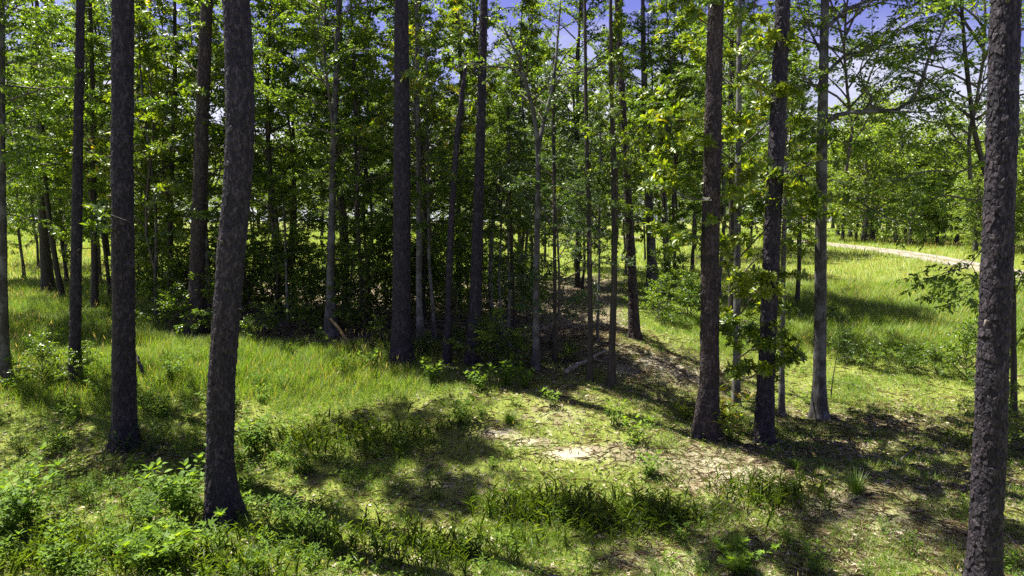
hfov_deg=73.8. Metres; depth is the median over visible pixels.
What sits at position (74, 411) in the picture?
leafy weed
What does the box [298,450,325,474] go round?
leafy weed
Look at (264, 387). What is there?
leafy weed
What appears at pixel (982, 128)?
tree
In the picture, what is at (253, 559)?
leafy weed
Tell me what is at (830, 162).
tree
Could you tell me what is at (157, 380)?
leafy weed
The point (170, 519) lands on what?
leafy weed
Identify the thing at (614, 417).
leafy weed
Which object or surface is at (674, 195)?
understory tree
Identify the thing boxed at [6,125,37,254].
understory tree
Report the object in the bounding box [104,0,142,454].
pine tree
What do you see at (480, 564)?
leafy weed
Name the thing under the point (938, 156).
tree
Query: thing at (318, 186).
tree
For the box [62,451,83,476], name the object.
leafy weed
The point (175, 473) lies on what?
leafy weed
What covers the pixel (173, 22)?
hardwood tree
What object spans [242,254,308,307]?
woodland shrub
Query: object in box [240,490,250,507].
leafy weed
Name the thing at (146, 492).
leafy weed
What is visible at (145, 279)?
woodland shrub
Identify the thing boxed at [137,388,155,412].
leafy weed
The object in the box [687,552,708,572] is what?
leafy weed
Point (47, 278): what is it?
hardwood tree
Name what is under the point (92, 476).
leafy weed
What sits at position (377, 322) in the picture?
woodland shrub
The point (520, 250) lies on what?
woodland shrub
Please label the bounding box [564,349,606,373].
fallen log
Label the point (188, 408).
leafy weed
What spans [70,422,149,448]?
leaved shrub
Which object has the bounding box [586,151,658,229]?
tree
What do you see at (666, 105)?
understory tree
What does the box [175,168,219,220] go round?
tree
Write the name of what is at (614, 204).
hardwood tree
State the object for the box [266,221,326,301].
woodland shrub
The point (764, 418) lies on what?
pine tree
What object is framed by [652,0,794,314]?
hardwood tree
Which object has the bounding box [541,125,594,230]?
tree
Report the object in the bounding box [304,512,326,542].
leafy weed
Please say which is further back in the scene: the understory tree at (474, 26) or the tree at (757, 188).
the tree at (757, 188)
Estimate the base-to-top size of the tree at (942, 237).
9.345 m
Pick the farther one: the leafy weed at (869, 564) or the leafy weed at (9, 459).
the leafy weed at (9, 459)
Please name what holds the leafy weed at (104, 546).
on the ground at (574, 450)
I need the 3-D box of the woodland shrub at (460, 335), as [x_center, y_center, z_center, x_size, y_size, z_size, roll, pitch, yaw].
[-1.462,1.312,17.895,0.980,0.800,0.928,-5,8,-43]
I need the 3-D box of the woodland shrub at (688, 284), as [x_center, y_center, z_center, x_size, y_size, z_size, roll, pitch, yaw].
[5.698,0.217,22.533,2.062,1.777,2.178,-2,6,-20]
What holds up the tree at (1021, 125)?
on the ground at (574, 450)
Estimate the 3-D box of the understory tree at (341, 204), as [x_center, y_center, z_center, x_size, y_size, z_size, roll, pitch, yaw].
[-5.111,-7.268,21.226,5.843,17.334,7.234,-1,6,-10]
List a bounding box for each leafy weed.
[0,407,6,424]
[0,492,18,523]
[0,526,19,550]
[0,529,24,564]
[2,454,17,464]
[8,427,31,454]
[10,457,37,482]
[12,377,37,397]
[22,462,42,476]
[29,449,49,464]
[32,496,51,511]
[34,533,73,574]
[35,431,67,453]
[36,409,48,418]
[36,530,71,570]
[39,516,76,539]
[40,426,68,448]
[41,431,64,457]
[42,553,74,575]
[43,415,74,434]
[44,464,68,488]
[45,481,73,506]
[51,514,74,528]
[52,429,76,450]
[54,389,75,408]
[55,402,74,413]
[57,543,95,570]
[58,403,83,419]
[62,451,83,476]
[63,413,76,424]
[63,503,87,529]
[65,558,89,575]
[68,391,76,403]
[68,404,78,415]
[73,458,87,477]
[75,479,94,499]
[75,553,97,575]
[80,479,105,507]
[81,469,98,485]
[83,378,105,397]
[91,496,117,526]
[94,400,104,412]
[94,529,115,556]
[97,359,110,377]
[98,411,110,427]
[102,472,120,494]
[102,517,131,548]
[102,532,126,553]
[104,469,137,502]
[106,524,130,548]
[117,454,144,472]
[118,524,162,553]
[123,459,148,475]
[124,532,160,575]
[126,499,147,520]
[128,469,139,484]
[132,483,162,507]
[136,521,155,537]
[137,376,156,396]
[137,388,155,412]
[138,469,156,493]
[142,359,156,367]
[144,482,167,514]
[145,417,173,445]
[146,403,166,420]
[148,374,168,385]
[149,476,174,496]
[151,403,171,416]
[152,398,165,414]
[152,472,176,488]
[152,522,175,541]
[154,394,170,409]
[157,373,177,381]
[158,515,185,539]
[161,536,198,563]
[162,346,182,361]
[162,461,176,476]
[164,510,188,534]
[166,435,187,449]
[170,433,201,463]
[178,398,198,424]
[178,479,204,504]
[181,490,201,515]
[185,420,205,448]
[188,347,204,359]
[194,391,206,407]
[201,531,228,548]
[202,523,226,544]
[227,561,245,575]
[232,519,250,532]
[234,443,252,463]
[235,509,254,525]
[237,475,257,491]
[239,470,253,488]
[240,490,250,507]
[240,543,269,574]
[242,493,254,505]
[243,461,254,475]
[250,367,272,386]
[251,494,280,524]
[253,546,278,565]
[254,419,270,443]
[254,472,271,494]
[255,383,272,393]
[255,525,283,547]
[256,392,269,401]
[256,394,268,401]
[263,491,286,511]
[265,450,286,466]
[268,491,308,523]
[269,452,285,466]
[274,412,300,436]
[275,369,293,387]
[275,515,302,535]
[282,436,299,458]
[285,531,307,554]
[286,474,306,488]
[287,455,306,474]
[288,456,308,471]
[293,499,308,517]
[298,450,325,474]
[300,547,316,570]
[301,504,322,523]
[304,483,331,509]
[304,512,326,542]
[307,541,327,564]
[311,405,326,416]
[328,496,345,512]
[330,447,345,464]
[334,470,352,483]
[335,351,353,374]
[337,550,362,570]
[345,455,353,467]
[352,348,378,369]
[355,461,362,476]
[364,532,385,556]
[367,446,383,456]
[388,421,410,453]
[420,356,446,382]
[422,467,451,500]
[440,392,475,424]
[458,526,486,558]
[463,363,493,388]
[476,404,490,414]
[476,552,492,574]
[480,501,499,518]
[487,359,523,387]
[489,456,502,466]
[492,529,514,547]
[499,441,515,457]
[509,540,522,554]
[510,366,534,388]
[510,394,522,405]
[523,538,535,554]
[541,387,561,407]
[550,499,570,524]
[574,547,604,572]
[602,397,627,424]
[618,493,635,512]
[621,413,655,443]
[624,435,638,446]
[628,532,645,552]
[635,449,664,477]
[647,556,657,574]
[662,549,678,566]
[669,514,691,544]
[681,402,695,415]
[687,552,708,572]
[697,516,705,527]
[719,533,736,549]
[761,442,780,457]
[772,512,799,546]
[788,471,804,495]
[801,538,828,573]
[802,390,810,404]
[820,494,831,511]
[857,556,873,575]
[874,407,888,418]
[878,516,892,533]
[898,529,924,557]
[902,404,913,411]
[908,439,921,449]
[957,492,969,509]
[1003,547,1020,568]
[1004,547,1023,563]
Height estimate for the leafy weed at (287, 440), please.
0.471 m
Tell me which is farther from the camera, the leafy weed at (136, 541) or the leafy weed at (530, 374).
the leafy weed at (530, 374)
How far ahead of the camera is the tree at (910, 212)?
52.03 m
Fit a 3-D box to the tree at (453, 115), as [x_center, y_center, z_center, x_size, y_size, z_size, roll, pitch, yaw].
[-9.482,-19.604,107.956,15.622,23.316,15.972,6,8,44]
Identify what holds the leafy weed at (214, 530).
on the ground at (574, 450)
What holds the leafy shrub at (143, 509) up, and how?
on the ground at (574, 450)
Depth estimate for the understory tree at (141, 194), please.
28.09 m
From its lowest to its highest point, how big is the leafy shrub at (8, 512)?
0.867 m
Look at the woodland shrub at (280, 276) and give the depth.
21.52 m
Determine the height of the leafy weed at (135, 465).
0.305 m
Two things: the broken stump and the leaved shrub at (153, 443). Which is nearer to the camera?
the leaved shrub at (153, 443)
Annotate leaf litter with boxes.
[0,285,1023,575]
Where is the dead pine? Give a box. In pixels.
[441,61,481,365]
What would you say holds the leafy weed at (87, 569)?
on the ground at (574, 450)
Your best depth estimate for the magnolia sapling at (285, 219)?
19.83 m
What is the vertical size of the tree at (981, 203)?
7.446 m
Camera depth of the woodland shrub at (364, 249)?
19.22 m
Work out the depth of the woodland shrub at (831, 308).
23.64 m
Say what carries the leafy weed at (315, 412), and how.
on the ground at (574, 450)
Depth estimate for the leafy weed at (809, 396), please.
16.43 m
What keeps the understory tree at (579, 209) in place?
on the ground at (574, 450)
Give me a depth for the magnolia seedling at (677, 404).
14.36 m
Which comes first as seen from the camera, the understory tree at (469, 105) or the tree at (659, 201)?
the understory tree at (469, 105)
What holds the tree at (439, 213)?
on the ground at (574, 450)
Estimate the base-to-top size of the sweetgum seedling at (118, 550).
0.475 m
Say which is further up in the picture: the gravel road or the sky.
the sky
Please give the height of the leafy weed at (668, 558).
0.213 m
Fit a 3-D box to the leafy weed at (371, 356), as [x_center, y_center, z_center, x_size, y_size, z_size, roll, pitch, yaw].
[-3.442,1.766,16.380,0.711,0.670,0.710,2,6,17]
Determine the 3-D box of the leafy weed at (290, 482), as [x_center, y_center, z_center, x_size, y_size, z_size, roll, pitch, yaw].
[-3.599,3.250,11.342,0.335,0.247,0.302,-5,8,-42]
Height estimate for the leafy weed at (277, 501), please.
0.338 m
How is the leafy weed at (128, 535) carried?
on the ground at (574, 450)
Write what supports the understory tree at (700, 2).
on the ground at (574, 450)
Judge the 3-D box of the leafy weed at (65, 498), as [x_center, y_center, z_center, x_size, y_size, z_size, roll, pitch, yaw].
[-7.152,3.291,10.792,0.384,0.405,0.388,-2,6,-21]
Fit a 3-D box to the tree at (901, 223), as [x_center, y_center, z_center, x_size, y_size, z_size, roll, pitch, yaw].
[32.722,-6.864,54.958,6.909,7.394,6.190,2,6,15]
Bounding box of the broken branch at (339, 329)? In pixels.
[329,318,377,348]
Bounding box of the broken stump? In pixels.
[136,355,145,380]
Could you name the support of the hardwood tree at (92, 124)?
on the ground at (574, 450)
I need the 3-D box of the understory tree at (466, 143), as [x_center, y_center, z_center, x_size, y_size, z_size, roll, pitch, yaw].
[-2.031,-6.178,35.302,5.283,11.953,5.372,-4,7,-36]
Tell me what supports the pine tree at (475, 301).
on the ground at (574, 450)
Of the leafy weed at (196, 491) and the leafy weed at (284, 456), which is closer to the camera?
the leafy weed at (196, 491)
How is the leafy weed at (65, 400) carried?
on the ground at (574, 450)
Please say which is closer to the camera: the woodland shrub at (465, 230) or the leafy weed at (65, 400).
the leafy weed at (65, 400)
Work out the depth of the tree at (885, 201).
67.37 m
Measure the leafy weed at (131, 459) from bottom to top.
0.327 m
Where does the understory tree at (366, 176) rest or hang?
on the ground at (574, 450)
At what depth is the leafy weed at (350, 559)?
9.02 m
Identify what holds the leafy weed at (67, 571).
on the ground at (574, 450)
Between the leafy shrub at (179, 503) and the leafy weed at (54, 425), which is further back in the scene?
the leafy weed at (54, 425)
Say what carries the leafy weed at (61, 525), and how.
on the ground at (574, 450)
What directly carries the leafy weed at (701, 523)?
on the ground at (574, 450)
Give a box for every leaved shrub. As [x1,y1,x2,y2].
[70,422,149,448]
[127,430,164,454]
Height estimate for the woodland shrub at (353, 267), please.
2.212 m
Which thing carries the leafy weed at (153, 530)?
on the ground at (574, 450)
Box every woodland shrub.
[0,329,76,385]
[50,339,110,381]
[89,229,175,294]
[108,235,176,308]
[135,219,186,300]
[135,281,199,333]
[140,234,189,315]
[150,247,214,299]
[157,238,215,303]
[159,264,263,332]
[205,228,289,315]
[205,238,244,293]
[239,312,266,340]
[242,230,290,307]
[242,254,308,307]
[242,258,268,304]
[245,229,308,319]
[248,233,321,314]
[254,302,287,334]
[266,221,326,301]
[267,277,325,329]
[288,304,323,336]
[291,209,392,318]
[292,237,336,309]
[293,251,358,315]
[305,256,380,319]
[306,327,334,349]
[315,226,361,283]
[325,231,392,325]
[330,295,367,333]
[335,204,424,316]
[336,250,363,288]
[342,252,415,317]
[363,314,390,346]
[384,238,432,303]
[386,235,459,315]
[388,214,468,294]
[411,231,463,312]
[414,330,438,356]
[415,226,470,303]
[422,248,491,330]
[424,208,505,318]
[440,322,466,351]
[443,306,529,371]
[453,245,519,309]
[469,243,516,304]
[481,324,502,356]
[482,245,543,320]
[483,262,543,309]
[493,240,552,315]
[494,326,546,363]
[514,256,564,307]
[556,339,583,360]
[624,273,691,321]
[647,246,692,298]
[656,269,721,318]
[827,301,847,322]
[827,321,863,361]
[853,338,900,372]
[883,339,931,373]
[906,340,953,376]
[917,317,1020,385]
[939,381,1023,442]
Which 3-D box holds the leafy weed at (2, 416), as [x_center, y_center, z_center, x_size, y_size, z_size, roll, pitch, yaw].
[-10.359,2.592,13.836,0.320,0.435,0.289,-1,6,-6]
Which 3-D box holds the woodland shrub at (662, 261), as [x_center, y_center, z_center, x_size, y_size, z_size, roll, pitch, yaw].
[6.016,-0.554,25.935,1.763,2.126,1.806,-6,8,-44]
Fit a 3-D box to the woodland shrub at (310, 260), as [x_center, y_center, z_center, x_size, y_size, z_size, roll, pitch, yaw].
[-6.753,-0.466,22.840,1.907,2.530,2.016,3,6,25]
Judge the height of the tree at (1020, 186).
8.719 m
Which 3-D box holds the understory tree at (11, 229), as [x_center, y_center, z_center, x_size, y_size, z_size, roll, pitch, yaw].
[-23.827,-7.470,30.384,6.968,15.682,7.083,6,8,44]
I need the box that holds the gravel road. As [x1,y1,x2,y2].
[619,236,1023,279]
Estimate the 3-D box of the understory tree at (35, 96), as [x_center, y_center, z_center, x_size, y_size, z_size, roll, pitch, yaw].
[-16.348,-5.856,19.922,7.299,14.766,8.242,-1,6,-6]
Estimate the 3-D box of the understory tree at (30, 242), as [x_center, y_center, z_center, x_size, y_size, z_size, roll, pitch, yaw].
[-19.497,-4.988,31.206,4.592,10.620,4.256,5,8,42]
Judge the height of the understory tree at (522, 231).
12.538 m
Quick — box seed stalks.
[0,236,1023,575]
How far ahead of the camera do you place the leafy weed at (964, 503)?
10.61 m
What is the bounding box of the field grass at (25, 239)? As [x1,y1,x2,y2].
[7,228,1023,292]
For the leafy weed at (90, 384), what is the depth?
14.96 m
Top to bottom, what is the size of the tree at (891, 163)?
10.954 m
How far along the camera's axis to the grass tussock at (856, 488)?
11.29 m
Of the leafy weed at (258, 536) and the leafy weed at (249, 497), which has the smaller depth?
the leafy weed at (258, 536)
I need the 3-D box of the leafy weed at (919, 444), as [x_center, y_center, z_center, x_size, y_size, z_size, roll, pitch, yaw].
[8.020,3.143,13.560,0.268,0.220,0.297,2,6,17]
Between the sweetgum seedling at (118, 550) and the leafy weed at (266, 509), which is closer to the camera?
the sweetgum seedling at (118, 550)
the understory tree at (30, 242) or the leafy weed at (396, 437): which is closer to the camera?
the leafy weed at (396, 437)
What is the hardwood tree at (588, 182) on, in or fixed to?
on the ground at (574, 450)
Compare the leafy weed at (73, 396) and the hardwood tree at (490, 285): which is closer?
the leafy weed at (73, 396)
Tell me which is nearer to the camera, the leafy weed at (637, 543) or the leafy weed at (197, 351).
the leafy weed at (637, 543)
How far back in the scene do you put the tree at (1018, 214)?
44.07 m
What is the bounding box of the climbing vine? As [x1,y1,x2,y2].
[79,203,128,446]
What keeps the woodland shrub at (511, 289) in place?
on the ground at (574, 450)
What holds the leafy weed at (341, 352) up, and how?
on the ground at (574, 450)
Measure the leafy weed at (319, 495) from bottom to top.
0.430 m
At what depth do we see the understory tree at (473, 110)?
21.91 m
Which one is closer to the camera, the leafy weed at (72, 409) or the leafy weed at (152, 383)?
the leafy weed at (72, 409)
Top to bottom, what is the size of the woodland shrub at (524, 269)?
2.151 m
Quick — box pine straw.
[0,321,1023,575]
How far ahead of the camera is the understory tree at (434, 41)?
20.40 m
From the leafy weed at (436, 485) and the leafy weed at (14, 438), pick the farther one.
the leafy weed at (14, 438)
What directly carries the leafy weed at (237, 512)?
on the ground at (574, 450)
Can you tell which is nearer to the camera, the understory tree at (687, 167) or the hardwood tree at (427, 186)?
the hardwood tree at (427, 186)
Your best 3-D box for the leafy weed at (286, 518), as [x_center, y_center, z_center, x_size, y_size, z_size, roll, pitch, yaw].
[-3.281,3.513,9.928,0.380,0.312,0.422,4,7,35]
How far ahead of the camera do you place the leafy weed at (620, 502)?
10.48 m
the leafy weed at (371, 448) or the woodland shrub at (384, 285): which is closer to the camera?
the leafy weed at (371, 448)
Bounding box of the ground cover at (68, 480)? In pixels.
[0,300,1023,575]
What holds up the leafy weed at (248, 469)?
on the ground at (574, 450)
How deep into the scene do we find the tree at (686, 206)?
106.26 m
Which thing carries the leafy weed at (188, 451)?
on the ground at (574, 450)
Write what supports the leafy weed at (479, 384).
on the ground at (574, 450)
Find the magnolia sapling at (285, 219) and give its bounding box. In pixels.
[245,175,327,327]
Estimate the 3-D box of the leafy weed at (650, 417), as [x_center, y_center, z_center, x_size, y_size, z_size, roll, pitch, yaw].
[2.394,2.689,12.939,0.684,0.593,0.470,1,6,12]
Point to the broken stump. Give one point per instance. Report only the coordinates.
(141, 368)
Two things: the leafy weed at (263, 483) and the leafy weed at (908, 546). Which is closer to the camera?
the leafy weed at (908, 546)
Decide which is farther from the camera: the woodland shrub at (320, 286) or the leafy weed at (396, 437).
the woodland shrub at (320, 286)
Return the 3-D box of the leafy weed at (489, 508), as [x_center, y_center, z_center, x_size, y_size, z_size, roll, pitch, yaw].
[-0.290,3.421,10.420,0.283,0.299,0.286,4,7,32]
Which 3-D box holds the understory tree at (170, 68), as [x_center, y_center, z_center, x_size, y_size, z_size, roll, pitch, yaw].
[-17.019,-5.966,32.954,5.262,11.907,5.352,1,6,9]
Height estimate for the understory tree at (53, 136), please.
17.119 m
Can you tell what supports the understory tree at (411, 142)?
on the ground at (574, 450)
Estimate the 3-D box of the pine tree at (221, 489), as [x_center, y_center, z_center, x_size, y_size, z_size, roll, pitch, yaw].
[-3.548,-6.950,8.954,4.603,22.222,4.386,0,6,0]
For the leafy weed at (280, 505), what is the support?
on the ground at (574, 450)
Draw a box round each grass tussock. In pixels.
[499,407,516,423]
[788,457,803,468]
[837,466,875,494]
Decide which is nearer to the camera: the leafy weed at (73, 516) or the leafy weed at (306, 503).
the leafy weed at (73, 516)
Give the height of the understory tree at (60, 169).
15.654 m
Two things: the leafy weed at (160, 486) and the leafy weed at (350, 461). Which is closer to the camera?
the leafy weed at (160, 486)
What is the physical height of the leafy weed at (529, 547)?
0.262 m
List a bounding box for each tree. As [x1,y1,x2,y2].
[0,0,110,389]
[5,0,106,294]
[5,0,108,283]
[5,0,109,245]
[5,2,99,297]
[5,28,99,278]
[6,0,187,296]
[6,48,86,269]
[6,75,56,235]
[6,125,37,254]
[13,0,266,301]
[23,1,110,262]
[23,75,110,248]
[24,0,178,283]
[32,0,137,309]
[58,0,223,317]
[64,0,93,386]
[84,29,210,244]
[92,2,308,306]
[97,0,224,311]
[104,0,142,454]
[134,0,299,320]
[134,44,223,237]
[134,149,190,225]
[135,0,388,315]
[136,0,328,305]
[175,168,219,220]
[176,0,363,307]
[184,0,213,336]
[201,0,254,531]
[208,144,282,224]
[208,145,265,223]
[209,137,291,269]
[252,0,393,264]
[253,0,412,337]
[254,0,430,315]
[265,147,318,224]
[274,122,315,221]
[284,0,422,326]
[287,113,337,228]
[297,142,377,216]
[298,0,445,308]
[299,151,373,229]
[308,0,469,253]
[325,0,494,318]
[338,0,475,345]
[341,20,470,225]
[346,158,384,222]
[348,116,392,239]
[357,51,486,340]
[386,0,416,370]
[410,0,582,267]
[410,92,463,212]
[411,0,530,312]
[426,177,448,225]
[431,10,520,263]
[433,77,503,228]
[442,92,532,322]
[445,76,556,345]
[445,108,561,340]
[448,0,628,372]
[461,62,563,347]
[464,0,488,366]
[469,0,584,293]
[484,13,562,248]
[486,41,646,363]
[487,0,594,275]
[492,0,671,287]
[516,32,597,265]
[517,49,620,267]
[522,46,624,290]
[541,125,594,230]
[542,0,620,383]
[550,0,702,246]
[552,83,654,341]
[578,0,667,388]
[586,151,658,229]
[588,0,771,287]
[593,55,657,274]
[599,0,704,292]
[605,0,705,295]
[608,68,687,260]
[614,0,642,340]
[614,0,829,296]
[631,0,758,271]
[635,0,840,407]
[640,96,703,248]
[640,154,681,229]
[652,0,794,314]
[654,80,721,250]
[671,151,741,225]
[679,78,749,249]
[683,74,768,217]
[690,0,726,442]
[699,50,795,253]
[702,0,1022,420]
[721,27,865,416]
[741,146,793,229]
[746,49,828,247]
[750,0,793,445]
[755,26,850,303]
[788,80,931,241]
[790,111,854,225]
[804,126,863,234]
[805,137,881,240]
[809,100,902,237]
[815,115,922,236]
[827,114,953,243]
[828,79,935,240]
[828,160,887,239]
[830,0,1023,418]
[848,122,920,234]
[848,130,906,238]
[869,142,956,244]
[870,158,962,243]
[877,166,959,246]
[879,113,965,243]
[895,121,1022,244]
[903,142,973,244]
[904,104,982,238]
[930,145,976,240]
[931,122,1023,246]
[932,147,1023,251]
[936,150,1023,250]
[954,186,1020,246]
[958,159,1023,243]
[962,0,1023,575]
[976,150,1023,243]
[979,113,1023,249]
[1016,105,1023,237]
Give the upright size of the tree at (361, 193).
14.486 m
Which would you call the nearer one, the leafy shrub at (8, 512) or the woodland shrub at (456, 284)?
the leafy shrub at (8, 512)
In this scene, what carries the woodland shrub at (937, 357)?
on the ground at (574, 450)
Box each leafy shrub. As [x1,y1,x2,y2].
[0,442,65,526]
[0,471,39,540]
[121,482,162,526]
[136,443,205,523]
[158,353,190,381]
[235,408,269,452]
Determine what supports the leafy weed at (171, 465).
on the ground at (574, 450)
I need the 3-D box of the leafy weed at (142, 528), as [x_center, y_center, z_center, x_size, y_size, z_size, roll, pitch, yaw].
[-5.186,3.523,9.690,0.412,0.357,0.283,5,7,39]
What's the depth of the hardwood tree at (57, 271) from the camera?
24.89 m
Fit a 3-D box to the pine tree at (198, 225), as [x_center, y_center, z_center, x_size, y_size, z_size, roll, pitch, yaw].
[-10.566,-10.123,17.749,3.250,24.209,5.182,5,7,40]
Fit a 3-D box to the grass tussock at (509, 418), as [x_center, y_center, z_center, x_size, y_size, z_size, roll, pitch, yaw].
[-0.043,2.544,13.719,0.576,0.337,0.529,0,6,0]
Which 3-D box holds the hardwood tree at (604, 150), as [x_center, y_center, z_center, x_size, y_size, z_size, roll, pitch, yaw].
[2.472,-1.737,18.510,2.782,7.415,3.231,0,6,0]
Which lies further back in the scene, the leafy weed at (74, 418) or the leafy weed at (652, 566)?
the leafy weed at (74, 418)
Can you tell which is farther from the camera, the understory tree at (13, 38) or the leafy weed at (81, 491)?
the understory tree at (13, 38)
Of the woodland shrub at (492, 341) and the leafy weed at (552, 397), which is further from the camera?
the woodland shrub at (492, 341)
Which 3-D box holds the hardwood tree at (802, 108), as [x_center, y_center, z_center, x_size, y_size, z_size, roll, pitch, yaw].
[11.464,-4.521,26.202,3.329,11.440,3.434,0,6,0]
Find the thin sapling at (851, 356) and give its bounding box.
[830,346,859,398]
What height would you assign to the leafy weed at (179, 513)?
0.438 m
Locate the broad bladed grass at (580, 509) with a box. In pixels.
[0,396,844,575]
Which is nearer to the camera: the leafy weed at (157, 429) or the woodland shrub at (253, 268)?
the leafy weed at (157, 429)
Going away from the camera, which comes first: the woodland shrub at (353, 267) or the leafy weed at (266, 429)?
the leafy weed at (266, 429)
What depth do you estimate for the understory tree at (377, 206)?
36.15 m
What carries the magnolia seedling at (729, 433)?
on the ground at (574, 450)
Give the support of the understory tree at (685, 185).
on the ground at (574, 450)
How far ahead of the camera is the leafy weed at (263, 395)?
14.74 m
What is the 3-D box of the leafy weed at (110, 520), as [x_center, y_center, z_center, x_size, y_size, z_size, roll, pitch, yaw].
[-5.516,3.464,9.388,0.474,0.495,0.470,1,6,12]
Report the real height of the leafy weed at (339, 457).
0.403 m
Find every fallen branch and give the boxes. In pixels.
[801,515,848,536]
[890,442,925,467]
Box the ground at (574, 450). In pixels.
[0,222,1023,575]
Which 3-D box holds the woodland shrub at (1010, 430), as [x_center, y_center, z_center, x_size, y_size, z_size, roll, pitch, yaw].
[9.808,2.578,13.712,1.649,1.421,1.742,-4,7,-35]
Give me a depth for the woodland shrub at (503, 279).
20.82 m
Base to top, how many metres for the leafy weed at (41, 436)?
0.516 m
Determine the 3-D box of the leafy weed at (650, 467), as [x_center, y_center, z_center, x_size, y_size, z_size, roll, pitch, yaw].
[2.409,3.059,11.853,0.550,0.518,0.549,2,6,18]
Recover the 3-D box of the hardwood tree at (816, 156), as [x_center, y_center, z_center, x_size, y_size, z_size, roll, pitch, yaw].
[6.256,-1.117,15.272,2.902,9.155,2.853,-5,7,-39]
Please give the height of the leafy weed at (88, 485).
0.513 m
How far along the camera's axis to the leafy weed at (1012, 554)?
8.81 m
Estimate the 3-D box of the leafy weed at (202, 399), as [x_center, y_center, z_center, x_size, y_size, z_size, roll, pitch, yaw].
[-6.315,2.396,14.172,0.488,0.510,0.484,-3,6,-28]
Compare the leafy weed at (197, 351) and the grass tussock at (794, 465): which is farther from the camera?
the leafy weed at (197, 351)
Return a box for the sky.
[5,0,1023,221]
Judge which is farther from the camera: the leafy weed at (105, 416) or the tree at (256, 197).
the tree at (256, 197)
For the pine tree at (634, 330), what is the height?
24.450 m
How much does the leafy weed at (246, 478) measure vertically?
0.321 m
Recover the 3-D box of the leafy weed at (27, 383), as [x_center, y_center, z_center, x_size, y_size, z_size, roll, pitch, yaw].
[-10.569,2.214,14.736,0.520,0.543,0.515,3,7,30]
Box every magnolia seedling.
[673,399,695,419]
[711,407,758,441]
[719,384,754,419]
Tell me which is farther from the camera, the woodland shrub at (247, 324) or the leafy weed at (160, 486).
the woodland shrub at (247, 324)
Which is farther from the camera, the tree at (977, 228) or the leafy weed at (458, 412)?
the tree at (977, 228)
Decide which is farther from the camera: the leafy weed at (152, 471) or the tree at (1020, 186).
the tree at (1020, 186)
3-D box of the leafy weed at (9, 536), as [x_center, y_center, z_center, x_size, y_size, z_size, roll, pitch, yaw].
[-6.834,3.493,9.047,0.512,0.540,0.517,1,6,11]
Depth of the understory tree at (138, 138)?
20.67 m
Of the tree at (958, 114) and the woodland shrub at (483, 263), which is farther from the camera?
the tree at (958, 114)
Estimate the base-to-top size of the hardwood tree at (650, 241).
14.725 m
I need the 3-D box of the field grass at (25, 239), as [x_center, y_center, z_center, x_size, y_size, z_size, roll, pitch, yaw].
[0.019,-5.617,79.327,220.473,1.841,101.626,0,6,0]
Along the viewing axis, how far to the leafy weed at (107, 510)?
10.11 m
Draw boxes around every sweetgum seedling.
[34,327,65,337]
[110,529,164,569]
[116,502,226,567]
[710,533,780,574]
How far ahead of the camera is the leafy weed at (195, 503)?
10.58 m
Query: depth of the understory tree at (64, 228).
29.13 m
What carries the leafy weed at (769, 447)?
on the ground at (574, 450)
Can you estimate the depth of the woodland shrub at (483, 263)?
23.30 m
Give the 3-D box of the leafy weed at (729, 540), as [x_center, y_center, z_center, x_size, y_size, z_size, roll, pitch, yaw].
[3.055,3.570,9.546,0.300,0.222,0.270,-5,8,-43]
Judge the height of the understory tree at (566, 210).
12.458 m
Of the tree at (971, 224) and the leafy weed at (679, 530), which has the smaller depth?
the leafy weed at (679, 530)
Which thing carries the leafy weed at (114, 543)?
on the ground at (574, 450)
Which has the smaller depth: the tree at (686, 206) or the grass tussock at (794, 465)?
the grass tussock at (794, 465)
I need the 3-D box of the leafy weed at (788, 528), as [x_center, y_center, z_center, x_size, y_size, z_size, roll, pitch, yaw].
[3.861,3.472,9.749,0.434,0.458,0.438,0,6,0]
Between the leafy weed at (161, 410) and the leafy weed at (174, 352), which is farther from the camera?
the leafy weed at (174, 352)
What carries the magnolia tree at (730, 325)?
on the ground at (574, 450)
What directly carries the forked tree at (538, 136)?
on the ground at (574, 450)
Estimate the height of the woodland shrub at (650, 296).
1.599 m
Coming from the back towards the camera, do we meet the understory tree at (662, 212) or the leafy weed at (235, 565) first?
the understory tree at (662, 212)
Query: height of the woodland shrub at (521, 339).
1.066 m
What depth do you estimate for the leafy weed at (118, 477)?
11.15 m
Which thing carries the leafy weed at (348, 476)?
on the ground at (574, 450)
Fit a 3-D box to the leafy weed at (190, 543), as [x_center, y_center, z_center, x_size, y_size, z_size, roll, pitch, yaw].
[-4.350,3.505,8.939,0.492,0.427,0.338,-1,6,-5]
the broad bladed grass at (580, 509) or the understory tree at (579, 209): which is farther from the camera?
the understory tree at (579, 209)
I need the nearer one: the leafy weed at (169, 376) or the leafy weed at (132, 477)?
the leafy weed at (132, 477)
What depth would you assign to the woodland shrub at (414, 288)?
21.80 m
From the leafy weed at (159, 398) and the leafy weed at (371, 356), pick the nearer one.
the leafy weed at (159, 398)
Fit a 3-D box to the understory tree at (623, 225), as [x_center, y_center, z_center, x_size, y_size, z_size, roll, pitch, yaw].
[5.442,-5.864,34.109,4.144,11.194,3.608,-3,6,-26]
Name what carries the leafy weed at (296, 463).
on the ground at (574, 450)
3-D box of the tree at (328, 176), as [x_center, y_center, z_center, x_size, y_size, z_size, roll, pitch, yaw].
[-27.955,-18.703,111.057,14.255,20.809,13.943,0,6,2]

